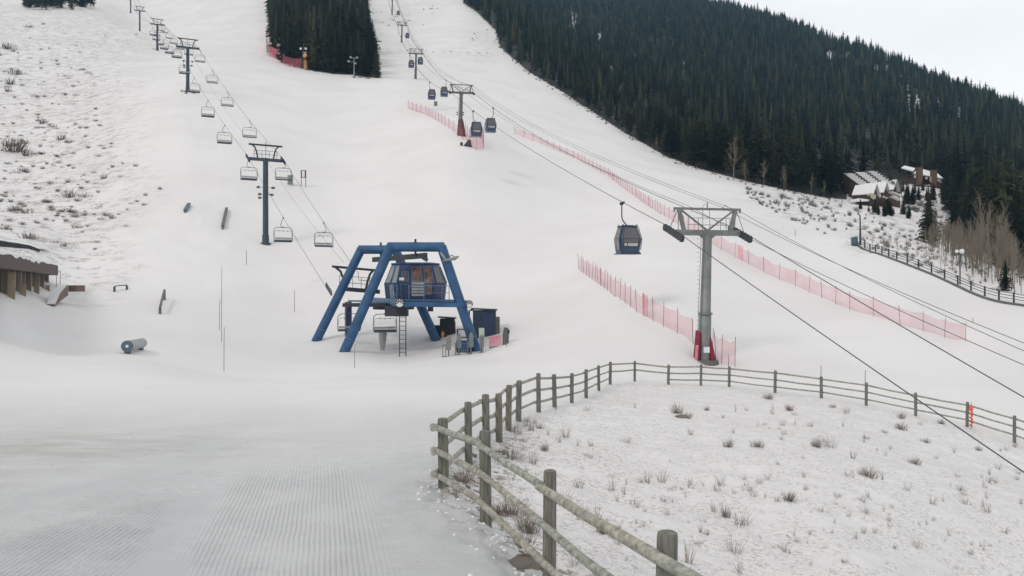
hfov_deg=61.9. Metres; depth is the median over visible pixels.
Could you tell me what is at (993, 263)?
conifer tree
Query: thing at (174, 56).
lift chair
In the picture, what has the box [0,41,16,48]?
sagebrush
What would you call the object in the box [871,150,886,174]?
conifer tree
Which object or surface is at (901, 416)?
sagebrush
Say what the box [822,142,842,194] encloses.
conifer tree
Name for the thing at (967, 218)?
conifer tree
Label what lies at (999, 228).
bare aspen
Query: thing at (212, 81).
lift chair
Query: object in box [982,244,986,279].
bare aspen
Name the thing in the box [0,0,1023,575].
snow ground
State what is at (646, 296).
safety net
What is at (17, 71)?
sagebrush
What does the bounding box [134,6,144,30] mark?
chairlift tower
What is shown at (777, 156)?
conifer tree
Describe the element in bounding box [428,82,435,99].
gondola cabin
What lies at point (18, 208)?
sagebrush
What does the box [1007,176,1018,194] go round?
conifer tree
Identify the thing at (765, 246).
signal cable
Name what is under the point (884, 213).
conifer tree
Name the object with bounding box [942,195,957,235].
conifer tree
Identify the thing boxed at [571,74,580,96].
conifer tree
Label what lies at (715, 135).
conifer tree
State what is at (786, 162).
conifer tree
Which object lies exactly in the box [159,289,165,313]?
grind rail
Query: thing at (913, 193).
conifer tree
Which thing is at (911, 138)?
conifer tree
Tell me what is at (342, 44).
conifer tree
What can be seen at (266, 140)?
haul rope
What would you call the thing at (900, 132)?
conifer tree
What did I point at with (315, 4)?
conifer tree
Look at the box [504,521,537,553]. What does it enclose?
grass tuft
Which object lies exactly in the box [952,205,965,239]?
conifer tree
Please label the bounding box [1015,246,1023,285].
bare aspen
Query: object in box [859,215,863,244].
utility pole
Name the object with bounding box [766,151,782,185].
conifer tree
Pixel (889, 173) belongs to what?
conifer tree
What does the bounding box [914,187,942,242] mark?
conifer tree
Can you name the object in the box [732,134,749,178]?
conifer tree
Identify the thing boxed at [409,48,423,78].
gondola tower
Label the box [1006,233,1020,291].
bare aspen
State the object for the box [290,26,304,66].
conifer tree
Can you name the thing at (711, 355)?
crash pad
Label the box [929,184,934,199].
conifer tree
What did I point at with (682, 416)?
rock
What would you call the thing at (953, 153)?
conifer tree
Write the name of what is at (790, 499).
sagebrush
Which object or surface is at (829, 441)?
grass tuft
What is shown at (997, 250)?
bare aspen
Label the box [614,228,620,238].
window
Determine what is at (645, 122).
conifer tree
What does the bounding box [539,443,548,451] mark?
sagebrush
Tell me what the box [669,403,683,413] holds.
sagebrush
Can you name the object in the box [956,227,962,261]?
bare aspen
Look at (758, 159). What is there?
conifer tree
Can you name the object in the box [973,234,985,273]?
bare aspen
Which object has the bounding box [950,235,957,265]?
bare aspen
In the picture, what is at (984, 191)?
conifer tree
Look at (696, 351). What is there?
bolster pad
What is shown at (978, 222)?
conifer tree
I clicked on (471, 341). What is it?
queue gate
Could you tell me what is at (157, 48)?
chairlift tower
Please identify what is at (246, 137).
signal cable
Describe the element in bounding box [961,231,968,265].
bare aspen
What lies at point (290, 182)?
run sign
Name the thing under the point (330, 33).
conifer tree
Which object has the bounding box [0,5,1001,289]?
brush
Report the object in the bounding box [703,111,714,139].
conifer tree
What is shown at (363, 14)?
conifer tree
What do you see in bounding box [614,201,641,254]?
gondola cabin
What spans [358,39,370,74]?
conifer tree
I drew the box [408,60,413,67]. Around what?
gondola cabin
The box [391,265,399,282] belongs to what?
window
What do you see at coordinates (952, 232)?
bare aspen
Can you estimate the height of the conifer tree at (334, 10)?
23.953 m
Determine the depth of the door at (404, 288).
81.72 m
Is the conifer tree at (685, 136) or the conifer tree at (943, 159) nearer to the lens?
the conifer tree at (685, 136)
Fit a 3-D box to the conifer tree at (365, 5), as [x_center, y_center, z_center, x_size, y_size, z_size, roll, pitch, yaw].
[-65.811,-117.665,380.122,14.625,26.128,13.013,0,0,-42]
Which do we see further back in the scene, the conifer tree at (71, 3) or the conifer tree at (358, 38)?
the conifer tree at (71, 3)
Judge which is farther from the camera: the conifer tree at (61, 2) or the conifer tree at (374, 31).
the conifer tree at (61, 2)
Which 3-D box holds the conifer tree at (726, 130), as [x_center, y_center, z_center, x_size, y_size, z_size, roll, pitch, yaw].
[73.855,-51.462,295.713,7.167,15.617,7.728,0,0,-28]
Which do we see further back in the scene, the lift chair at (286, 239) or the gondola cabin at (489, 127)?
the gondola cabin at (489, 127)
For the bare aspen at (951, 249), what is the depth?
121.80 m
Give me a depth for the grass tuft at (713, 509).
16.05 m
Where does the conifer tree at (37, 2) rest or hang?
on the snow ground
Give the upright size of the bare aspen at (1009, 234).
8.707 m
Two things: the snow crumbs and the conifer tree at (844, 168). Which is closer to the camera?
the snow crumbs
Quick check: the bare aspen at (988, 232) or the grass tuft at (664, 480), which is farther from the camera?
the bare aspen at (988, 232)
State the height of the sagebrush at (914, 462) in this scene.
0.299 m
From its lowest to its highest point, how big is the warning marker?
1.500 m
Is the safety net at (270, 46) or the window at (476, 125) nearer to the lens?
the window at (476, 125)
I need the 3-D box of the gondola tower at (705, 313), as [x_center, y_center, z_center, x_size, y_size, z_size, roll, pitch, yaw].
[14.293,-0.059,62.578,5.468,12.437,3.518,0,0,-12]
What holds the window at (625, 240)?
in the gondola cabin at (627, 239)
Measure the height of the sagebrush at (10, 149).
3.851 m
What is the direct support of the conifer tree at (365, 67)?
on the snow ground
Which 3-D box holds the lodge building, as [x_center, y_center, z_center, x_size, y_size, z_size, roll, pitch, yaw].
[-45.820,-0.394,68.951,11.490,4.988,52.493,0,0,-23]
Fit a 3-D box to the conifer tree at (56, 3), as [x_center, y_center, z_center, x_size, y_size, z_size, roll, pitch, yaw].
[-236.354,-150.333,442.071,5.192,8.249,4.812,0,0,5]
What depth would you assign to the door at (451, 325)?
89.44 m
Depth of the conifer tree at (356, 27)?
334.91 m
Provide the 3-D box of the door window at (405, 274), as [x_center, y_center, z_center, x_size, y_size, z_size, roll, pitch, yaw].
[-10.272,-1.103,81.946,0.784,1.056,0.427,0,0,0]
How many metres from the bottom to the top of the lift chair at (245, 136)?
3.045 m
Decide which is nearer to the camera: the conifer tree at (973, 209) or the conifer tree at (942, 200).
the conifer tree at (973, 209)
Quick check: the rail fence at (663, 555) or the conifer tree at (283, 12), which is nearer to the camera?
the rail fence at (663, 555)
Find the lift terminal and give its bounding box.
[311,239,479,356]
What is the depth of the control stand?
84.14 m
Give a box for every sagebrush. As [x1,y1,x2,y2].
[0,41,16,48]
[0,137,30,152]
[1,137,22,146]
[7,68,24,74]
[9,204,20,210]
[16,208,34,213]
[16,230,38,239]
[18,147,34,155]
[37,116,48,123]
[58,189,79,197]
[450,465,478,485]
[492,502,506,514]
[493,496,531,516]
[516,510,540,534]
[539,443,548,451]
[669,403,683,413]
[719,503,731,517]
[722,438,733,447]
[749,438,764,447]
[781,492,797,501]
[784,402,794,410]
[810,436,822,447]
[860,465,880,478]
[893,420,910,430]
[895,408,906,418]
[906,455,922,464]
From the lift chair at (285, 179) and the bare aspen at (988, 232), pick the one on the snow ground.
the bare aspen at (988, 232)
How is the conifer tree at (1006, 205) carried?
on the snow ground
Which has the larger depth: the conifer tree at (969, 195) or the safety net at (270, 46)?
the safety net at (270, 46)
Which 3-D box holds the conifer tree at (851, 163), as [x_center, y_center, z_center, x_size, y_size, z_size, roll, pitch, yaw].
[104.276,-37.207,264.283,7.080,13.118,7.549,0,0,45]
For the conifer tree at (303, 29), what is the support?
on the snow ground
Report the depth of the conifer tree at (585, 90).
347.58 m
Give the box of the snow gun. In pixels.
[299,43,307,68]
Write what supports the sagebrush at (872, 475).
on the snow ground
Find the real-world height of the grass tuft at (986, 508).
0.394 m
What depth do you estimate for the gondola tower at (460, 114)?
174.75 m
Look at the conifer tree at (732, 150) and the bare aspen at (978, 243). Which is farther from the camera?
the conifer tree at (732, 150)
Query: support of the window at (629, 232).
in the gondola cabin at (627, 239)
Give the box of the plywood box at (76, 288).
[68,285,84,291]
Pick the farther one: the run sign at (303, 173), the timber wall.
the run sign at (303, 173)
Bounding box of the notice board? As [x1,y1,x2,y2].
[479,328,483,337]
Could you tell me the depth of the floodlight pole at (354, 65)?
289.58 m
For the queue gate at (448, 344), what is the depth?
76.50 m
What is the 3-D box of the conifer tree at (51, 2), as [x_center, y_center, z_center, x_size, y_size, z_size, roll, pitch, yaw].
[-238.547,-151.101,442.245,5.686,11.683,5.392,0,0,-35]
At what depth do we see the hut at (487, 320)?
86.00 m
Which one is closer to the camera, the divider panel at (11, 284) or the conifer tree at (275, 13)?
the divider panel at (11, 284)
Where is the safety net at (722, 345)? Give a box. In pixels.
[713,328,735,364]
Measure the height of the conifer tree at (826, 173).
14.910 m
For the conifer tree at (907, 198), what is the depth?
245.00 m
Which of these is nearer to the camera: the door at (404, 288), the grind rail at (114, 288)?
the door at (404, 288)
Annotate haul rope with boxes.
[129,0,326,287]
[138,1,357,271]
[388,0,1023,472]
[397,2,1023,397]
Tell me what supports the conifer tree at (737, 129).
on the snow ground
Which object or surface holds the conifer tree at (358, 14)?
on the snow ground
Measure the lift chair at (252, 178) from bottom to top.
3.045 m
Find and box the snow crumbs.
[403,432,539,575]
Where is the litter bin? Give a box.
[851,237,857,245]
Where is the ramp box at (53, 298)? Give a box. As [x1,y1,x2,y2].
[46,284,67,305]
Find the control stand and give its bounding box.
[378,333,386,350]
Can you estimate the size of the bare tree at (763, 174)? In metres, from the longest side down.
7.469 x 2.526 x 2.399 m
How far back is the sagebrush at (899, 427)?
36.09 m
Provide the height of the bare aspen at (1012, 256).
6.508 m
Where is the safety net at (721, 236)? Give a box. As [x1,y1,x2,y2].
[514,129,965,340]
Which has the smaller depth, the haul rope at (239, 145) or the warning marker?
the warning marker
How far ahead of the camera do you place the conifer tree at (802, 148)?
245.39 m
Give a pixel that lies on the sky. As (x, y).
(982, 41)
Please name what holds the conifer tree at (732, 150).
on the snow ground
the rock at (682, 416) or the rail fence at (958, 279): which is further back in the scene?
the rail fence at (958, 279)
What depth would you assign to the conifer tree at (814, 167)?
242.68 m
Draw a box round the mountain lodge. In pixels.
[844,170,902,207]
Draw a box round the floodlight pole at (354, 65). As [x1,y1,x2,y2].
[347,56,357,77]
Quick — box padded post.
[502,327,509,344]
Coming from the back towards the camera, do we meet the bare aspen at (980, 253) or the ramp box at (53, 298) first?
the bare aspen at (980, 253)
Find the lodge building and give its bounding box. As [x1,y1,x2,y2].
[0,250,57,295]
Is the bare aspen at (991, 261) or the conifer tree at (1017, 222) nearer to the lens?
the bare aspen at (991, 261)
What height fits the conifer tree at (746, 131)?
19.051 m
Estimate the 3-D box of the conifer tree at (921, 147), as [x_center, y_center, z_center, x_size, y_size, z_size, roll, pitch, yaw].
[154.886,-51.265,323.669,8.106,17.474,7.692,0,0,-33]
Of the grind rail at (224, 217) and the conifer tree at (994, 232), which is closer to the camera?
the grind rail at (224, 217)
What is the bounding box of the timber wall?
[0,239,49,251]
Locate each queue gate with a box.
[442,336,450,356]
[455,333,460,354]
[467,332,473,353]
[479,335,483,352]
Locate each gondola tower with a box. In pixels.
[397,22,406,42]
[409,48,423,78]
[448,83,474,122]
[663,202,752,359]
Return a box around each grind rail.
[113,284,127,291]
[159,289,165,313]
[183,203,190,212]
[221,207,227,229]
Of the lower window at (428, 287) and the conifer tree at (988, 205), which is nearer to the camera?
the lower window at (428, 287)
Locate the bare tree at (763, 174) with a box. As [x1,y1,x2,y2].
[758,158,767,186]
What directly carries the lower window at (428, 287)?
in the lift terminal
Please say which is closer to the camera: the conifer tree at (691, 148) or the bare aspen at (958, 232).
the bare aspen at (958, 232)
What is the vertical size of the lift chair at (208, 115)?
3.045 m
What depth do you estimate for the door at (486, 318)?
85.95 m
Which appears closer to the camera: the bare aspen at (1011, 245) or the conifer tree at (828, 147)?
the bare aspen at (1011, 245)
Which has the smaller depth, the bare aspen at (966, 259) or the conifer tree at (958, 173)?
the bare aspen at (966, 259)
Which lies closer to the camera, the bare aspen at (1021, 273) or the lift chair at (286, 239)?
the bare aspen at (1021, 273)
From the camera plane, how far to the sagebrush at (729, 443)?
23.88 m
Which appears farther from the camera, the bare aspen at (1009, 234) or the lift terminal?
the bare aspen at (1009, 234)
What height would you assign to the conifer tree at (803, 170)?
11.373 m
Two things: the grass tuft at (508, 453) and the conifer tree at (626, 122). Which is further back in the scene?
the conifer tree at (626, 122)
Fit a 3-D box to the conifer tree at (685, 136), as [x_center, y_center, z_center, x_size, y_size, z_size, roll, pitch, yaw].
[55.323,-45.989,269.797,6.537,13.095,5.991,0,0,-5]
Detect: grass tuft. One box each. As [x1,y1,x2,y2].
[501,446,525,459]
[502,444,516,459]
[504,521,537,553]
[513,508,530,528]
[526,449,537,463]
[572,475,583,488]
[657,470,668,482]
[682,536,695,564]
[710,499,717,512]
[726,533,744,554]
[732,560,742,573]
[733,511,755,526]
[821,436,837,447]
[977,499,993,513]
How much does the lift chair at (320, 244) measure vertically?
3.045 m
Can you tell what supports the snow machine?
on the snow ground
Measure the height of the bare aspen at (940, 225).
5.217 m
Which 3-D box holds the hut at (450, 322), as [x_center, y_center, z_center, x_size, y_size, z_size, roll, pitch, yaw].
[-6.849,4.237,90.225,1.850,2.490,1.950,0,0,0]
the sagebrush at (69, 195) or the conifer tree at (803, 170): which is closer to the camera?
the sagebrush at (69, 195)
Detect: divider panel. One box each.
[7,272,14,299]
[19,284,26,296]
[34,280,38,293]
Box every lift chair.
[171,48,181,58]
[179,60,189,74]
[188,79,199,92]
[201,104,214,117]
[206,69,217,83]
[217,125,231,143]
[221,92,233,106]
[240,162,257,180]
[242,120,256,137]
[273,217,292,241]
[275,159,291,180]
[314,222,332,246]
[337,301,360,330]
[373,313,396,332]
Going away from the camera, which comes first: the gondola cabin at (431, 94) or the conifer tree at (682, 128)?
the gondola cabin at (431, 94)
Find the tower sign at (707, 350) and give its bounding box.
[704,347,709,365]
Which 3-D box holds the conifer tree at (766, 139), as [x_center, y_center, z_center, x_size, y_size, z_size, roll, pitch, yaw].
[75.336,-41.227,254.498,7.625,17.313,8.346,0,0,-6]
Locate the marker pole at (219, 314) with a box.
[219,299,219,329]
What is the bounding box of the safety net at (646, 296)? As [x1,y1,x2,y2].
[578,260,693,344]
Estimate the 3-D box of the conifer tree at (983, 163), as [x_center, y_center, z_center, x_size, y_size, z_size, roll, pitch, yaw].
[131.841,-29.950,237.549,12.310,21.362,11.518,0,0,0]
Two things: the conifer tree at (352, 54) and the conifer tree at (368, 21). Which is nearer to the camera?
the conifer tree at (352, 54)
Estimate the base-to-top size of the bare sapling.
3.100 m
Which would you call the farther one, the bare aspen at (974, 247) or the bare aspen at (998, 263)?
the bare aspen at (974, 247)
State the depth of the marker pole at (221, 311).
78.08 m
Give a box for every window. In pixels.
[385,265,395,282]
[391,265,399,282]
[401,271,408,281]
[411,266,422,281]
[423,266,434,282]
[425,284,431,294]
[433,266,444,282]
[473,123,480,127]
[488,119,494,123]
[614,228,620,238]
[614,239,619,245]
[624,228,638,237]
[624,239,638,242]
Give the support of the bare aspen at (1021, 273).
on the snow ground
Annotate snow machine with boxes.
[460,140,471,146]
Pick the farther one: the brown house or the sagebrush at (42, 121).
the brown house
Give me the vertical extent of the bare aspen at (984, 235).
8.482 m
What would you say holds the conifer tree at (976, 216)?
on the snow ground
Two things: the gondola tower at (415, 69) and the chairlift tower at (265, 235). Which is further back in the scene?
the gondola tower at (415, 69)
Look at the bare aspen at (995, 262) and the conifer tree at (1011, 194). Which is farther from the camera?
the conifer tree at (1011, 194)
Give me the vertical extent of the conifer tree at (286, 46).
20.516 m
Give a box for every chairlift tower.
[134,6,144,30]
[150,18,164,50]
[176,37,199,91]
[245,142,285,244]
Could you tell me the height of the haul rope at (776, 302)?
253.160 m
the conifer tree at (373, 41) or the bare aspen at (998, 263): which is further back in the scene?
the conifer tree at (373, 41)
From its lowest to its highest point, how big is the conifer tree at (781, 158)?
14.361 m
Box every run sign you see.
[288,175,292,185]
[301,170,305,186]
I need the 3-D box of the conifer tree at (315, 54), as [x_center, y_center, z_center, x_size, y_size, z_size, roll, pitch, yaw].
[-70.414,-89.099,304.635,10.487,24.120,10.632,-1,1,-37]
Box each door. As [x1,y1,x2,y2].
[400,284,409,298]
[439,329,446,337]
[448,322,455,334]
[482,314,490,335]
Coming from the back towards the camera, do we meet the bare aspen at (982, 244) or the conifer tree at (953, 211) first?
the conifer tree at (953, 211)
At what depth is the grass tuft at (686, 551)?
12.28 m
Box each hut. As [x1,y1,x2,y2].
[438,316,456,334]
[469,308,499,337]
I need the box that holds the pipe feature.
[121,338,146,353]
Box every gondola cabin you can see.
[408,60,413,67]
[417,56,422,64]
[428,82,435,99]
[440,80,447,96]
[470,110,482,137]
[484,107,496,132]
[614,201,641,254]
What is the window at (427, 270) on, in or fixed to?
in the lift terminal
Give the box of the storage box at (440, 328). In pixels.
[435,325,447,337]
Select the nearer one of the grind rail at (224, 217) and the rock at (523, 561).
the rock at (523, 561)
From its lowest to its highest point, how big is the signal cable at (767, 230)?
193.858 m
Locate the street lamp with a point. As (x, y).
(961, 251)
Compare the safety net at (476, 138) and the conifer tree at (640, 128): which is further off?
the conifer tree at (640, 128)
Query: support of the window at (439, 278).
in the lift terminal
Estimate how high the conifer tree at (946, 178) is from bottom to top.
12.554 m
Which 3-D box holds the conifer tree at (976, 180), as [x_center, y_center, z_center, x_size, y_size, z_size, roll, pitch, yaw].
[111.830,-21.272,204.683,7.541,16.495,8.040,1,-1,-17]
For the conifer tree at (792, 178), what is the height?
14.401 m
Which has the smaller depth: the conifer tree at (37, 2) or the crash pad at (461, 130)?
the crash pad at (461, 130)
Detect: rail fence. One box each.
[430,361,1023,575]
[859,238,1023,302]
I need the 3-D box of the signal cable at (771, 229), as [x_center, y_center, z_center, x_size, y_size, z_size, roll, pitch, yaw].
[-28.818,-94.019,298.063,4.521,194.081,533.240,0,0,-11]
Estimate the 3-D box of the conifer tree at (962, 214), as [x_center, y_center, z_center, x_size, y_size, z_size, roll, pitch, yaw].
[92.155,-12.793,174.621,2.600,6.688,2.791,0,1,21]
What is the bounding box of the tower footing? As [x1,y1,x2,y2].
[697,359,718,365]
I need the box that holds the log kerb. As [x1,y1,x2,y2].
[858,245,1023,306]
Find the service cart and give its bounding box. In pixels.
[456,329,469,352]
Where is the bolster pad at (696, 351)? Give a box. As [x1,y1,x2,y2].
[695,345,698,359]
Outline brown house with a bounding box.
[896,166,942,188]
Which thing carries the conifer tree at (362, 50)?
on the snow ground
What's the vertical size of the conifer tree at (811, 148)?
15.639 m
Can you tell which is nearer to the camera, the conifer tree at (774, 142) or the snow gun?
the conifer tree at (774, 142)
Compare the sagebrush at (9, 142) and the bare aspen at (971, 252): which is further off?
the sagebrush at (9, 142)
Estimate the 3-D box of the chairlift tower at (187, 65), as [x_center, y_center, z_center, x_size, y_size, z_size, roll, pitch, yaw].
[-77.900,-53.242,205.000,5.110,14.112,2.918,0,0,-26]
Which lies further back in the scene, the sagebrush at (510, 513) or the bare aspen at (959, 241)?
the bare aspen at (959, 241)
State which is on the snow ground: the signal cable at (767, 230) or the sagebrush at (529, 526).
the sagebrush at (529, 526)
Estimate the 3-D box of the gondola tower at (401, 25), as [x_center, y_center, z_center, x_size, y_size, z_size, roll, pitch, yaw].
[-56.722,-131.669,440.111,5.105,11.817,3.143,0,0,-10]
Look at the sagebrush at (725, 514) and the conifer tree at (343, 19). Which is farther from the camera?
the conifer tree at (343, 19)
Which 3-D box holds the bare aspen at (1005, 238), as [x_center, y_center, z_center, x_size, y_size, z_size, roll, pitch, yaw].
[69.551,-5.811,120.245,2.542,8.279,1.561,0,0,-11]
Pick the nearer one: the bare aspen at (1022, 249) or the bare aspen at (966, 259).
the bare aspen at (966, 259)
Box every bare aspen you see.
[727,135,742,179]
[938,223,942,242]
[946,239,953,257]
[950,225,957,258]
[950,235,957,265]
[955,220,959,249]
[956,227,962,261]
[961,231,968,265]
[963,238,969,270]
[966,186,987,265]
[967,228,971,266]
[968,235,980,266]
[969,244,975,275]
[971,221,985,270]
[972,230,984,268]
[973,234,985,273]
[976,241,983,277]
[978,230,986,260]
[982,214,989,263]
[982,236,993,280]
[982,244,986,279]
[983,209,996,277]
[984,198,999,240]
[985,222,1002,280]
[985,241,992,282]
[990,214,1008,272]
[990,248,999,277]
[992,226,1004,274]
[992,228,1007,280]
[994,209,1011,265]
[995,244,1003,283]
[996,219,1013,270]
[997,200,1007,225]
[1002,234,1017,282]
[1002,238,1009,266]
[1004,235,1019,282]
[1006,214,1015,255]
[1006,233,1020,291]
[1007,240,1019,289]
[1007,242,1015,287]
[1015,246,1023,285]
[1017,256,1023,293]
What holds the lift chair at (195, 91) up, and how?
hanging from the haul rope at (239, 145)
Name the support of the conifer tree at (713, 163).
on the snow ground
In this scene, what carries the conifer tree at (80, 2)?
on the snow ground
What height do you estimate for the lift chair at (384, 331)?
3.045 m
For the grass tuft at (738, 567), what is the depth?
12.52 m
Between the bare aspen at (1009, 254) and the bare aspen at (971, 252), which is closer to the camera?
the bare aspen at (1009, 254)
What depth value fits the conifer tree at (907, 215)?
211.19 m
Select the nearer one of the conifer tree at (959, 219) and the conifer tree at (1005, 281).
the conifer tree at (1005, 281)
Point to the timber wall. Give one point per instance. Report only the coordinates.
(8, 243)
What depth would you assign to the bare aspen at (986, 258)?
111.22 m
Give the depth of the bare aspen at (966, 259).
116.88 m
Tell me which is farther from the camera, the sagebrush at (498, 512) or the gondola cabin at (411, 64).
the gondola cabin at (411, 64)
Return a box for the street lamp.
[955,249,964,284]
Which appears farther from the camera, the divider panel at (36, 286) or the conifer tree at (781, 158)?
the conifer tree at (781, 158)
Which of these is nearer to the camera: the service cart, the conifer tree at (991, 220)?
the service cart
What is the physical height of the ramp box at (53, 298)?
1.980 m
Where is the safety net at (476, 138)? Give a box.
[465,121,483,149]
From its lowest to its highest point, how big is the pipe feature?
1.071 m
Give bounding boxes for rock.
[508,553,541,570]
[675,414,690,418]
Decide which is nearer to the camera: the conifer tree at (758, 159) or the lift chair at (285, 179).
the lift chair at (285, 179)
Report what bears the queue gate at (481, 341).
on the snow ground
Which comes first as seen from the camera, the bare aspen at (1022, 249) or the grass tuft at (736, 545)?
the grass tuft at (736, 545)
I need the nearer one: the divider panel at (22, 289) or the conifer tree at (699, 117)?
the divider panel at (22, 289)
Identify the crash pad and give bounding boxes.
[457,120,465,136]
[693,330,700,359]
[709,335,715,359]
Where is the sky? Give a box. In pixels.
[716,0,1023,103]
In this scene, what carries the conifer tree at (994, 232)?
on the snow ground
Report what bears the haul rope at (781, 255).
attached to the gondola tower at (705, 313)
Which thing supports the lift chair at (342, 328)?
hanging from the lift terminal
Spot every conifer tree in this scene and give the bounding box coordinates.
[23,0,34,7]
[35,0,45,5]
[40,0,49,8]
[48,0,56,7]
[50,0,61,5]
[57,0,65,7]
[67,0,74,9]
[76,0,85,6]
[265,0,274,32]
[266,0,281,44]
[266,15,281,54]
[271,0,287,47]
[275,11,295,62]
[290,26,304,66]
[292,9,323,67]
[296,18,301,44]
[296,19,306,64]
[301,6,325,69]
[309,0,324,14]
[320,16,339,71]
[323,27,346,72]
[326,0,342,31]
[327,14,352,72]
[330,2,353,59]
[346,35,358,72]
[349,10,364,49]
[352,7,364,34]
[352,30,361,69]
[357,25,374,70]
[358,0,381,41]
[358,29,374,67]
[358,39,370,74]
[358,40,371,76]
[359,1,368,31]
[361,27,373,74]
[362,11,377,48]
[370,29,381,63]
[370,45,381,77]
[371,19,380,57]
[563,58,578,88]
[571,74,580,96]
[574,69,592,105]
[618,99,634,131]
[634,110,645,140]
[639,111,650,140]
[645,102,655,130]
[645,111,659,147]
[655,109,668,142]
[661,118,680,157]
[665,109,685,153]
[676,124,689,158]
[678,124,694,161]
[681,123,701,165]
[684,115,697,146]
[691,102,710,138]
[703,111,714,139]
[706,120,729,171]
[707,119,729,167]
[707,142,720,170]
[721,119,729,138]
[723,125,746,176]
[726,126,733,169]
[728,118,741,140]
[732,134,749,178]
[738,115,752,176]
[738,124,767,181]
[744,119,769,182]
[760,122,775,176]
[762,147,772,182]
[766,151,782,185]
[769,125,778,158]
[771,122,800,189]
[772,133,791,183]
[776,136,783,184]
[783,138,803,189]
[789,116,809,145]
[791,152,816,190]
[794,122,812,185]
[806,134,820,168]
[807,146,821,189]
[815,143,839,196]
[818,145,824,176]
[822,136,841,168]
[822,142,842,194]
[832,136,846,191]
[837,146,852,189]
[837,156,850,191]
[847,148,858,172]
[855,142,872,171]
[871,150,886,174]
[872,200,876,212]
[882,206,886,216]
[887,165,894,179]
[887,200,894,214]
[889,121,908,151]
[899,197,906,214]
[902,186,911,204]
[903,125,923,165]
[905,207,910,218]
[909,190,915,204]
[910,132,929,172]
[910,184,916,201]
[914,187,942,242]
[916,185,921,200]
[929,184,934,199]
[930,144,950,176]
[935,167,949,197]
[939,146,967,183]
[940,174,961,212]
[940,183,946,204]
[941,143,966,210]
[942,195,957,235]
[943,177,963,209]
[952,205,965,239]
[956,176,977,218]
[958,169,974,209]
[960,175,978,223]
[961,212,966,235]
[963,166,983,196]
[963,212,973,242]
[964,195,981,231]
[965,173,992,228]
[971,145,996,186]
[972,148,1023,234]
[972,199,983,237]
[974,207,985,239]
[975,161,996,199]
[977,183,996,216]
[984,218,993,252]
[986,194,1013,230]
[989,215,998,255]
[989,216,1014,270]
[998,259,1013,290]
[1001,180,1023,264]
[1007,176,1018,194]
[1007,176,1022,224]
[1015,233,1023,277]
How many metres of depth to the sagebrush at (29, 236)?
111.32 m
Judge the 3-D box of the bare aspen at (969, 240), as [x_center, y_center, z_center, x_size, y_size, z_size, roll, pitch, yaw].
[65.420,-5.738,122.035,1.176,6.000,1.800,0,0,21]
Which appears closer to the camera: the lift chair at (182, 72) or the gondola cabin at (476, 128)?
the gondola cabin at (476, 128)
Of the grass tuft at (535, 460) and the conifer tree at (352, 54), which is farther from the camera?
the conifer tree at (352, 54)
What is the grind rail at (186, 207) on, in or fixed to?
on the snow ground
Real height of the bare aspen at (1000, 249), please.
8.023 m
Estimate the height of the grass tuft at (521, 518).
0.321 m
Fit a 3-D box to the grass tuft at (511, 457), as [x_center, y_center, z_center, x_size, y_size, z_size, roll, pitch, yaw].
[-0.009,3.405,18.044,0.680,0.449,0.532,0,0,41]
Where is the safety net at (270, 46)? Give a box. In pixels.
[266,27,279,54]
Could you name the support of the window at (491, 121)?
in the gondola cabin at (489, 127)
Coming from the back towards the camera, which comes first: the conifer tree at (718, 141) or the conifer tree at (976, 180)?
the conifer tree at (718, 141)
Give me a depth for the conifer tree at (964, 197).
198.25 m
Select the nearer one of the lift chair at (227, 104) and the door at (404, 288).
the door at (404, 288)
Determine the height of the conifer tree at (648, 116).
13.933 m
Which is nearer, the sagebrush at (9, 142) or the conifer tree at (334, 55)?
the sagebrush at (9, 142)
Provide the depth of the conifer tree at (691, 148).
260.78 m
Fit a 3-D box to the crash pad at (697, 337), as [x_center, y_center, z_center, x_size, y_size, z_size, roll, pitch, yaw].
[13.543,4.324,62.162,0.458,2.450,0.688,0,0,-29]
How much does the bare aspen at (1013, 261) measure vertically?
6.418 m
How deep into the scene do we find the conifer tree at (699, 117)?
298.22 m
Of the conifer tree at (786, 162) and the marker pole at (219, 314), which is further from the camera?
the conifer tree at (786, 162)
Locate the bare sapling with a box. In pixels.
[970,256,976,277]
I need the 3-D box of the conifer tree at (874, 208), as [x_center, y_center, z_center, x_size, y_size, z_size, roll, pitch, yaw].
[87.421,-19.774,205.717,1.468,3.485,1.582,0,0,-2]
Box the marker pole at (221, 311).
[221,282,221,341]
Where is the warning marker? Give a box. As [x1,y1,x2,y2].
[969,402,972,428]
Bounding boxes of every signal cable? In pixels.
[142,14,341,259]
[391,0,1023,364]
[395,0,1023,342]
[397,0,1023,350]
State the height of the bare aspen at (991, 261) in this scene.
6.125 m
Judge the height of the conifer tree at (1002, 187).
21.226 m
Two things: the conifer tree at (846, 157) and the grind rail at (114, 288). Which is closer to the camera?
the grind rail at (114, 288)
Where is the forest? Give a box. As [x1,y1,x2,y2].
[264,0,1023,230]
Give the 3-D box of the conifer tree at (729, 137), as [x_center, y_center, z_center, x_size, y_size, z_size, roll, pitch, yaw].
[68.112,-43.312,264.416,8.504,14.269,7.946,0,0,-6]
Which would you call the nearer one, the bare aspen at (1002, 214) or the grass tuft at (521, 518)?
the grass tuft at (521, 518)
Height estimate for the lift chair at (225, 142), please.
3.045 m
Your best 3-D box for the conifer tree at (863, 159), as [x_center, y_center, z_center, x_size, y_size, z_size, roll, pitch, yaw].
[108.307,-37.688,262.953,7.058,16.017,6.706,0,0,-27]
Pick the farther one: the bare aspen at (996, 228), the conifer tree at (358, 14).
the conifer tree at (358, 14)

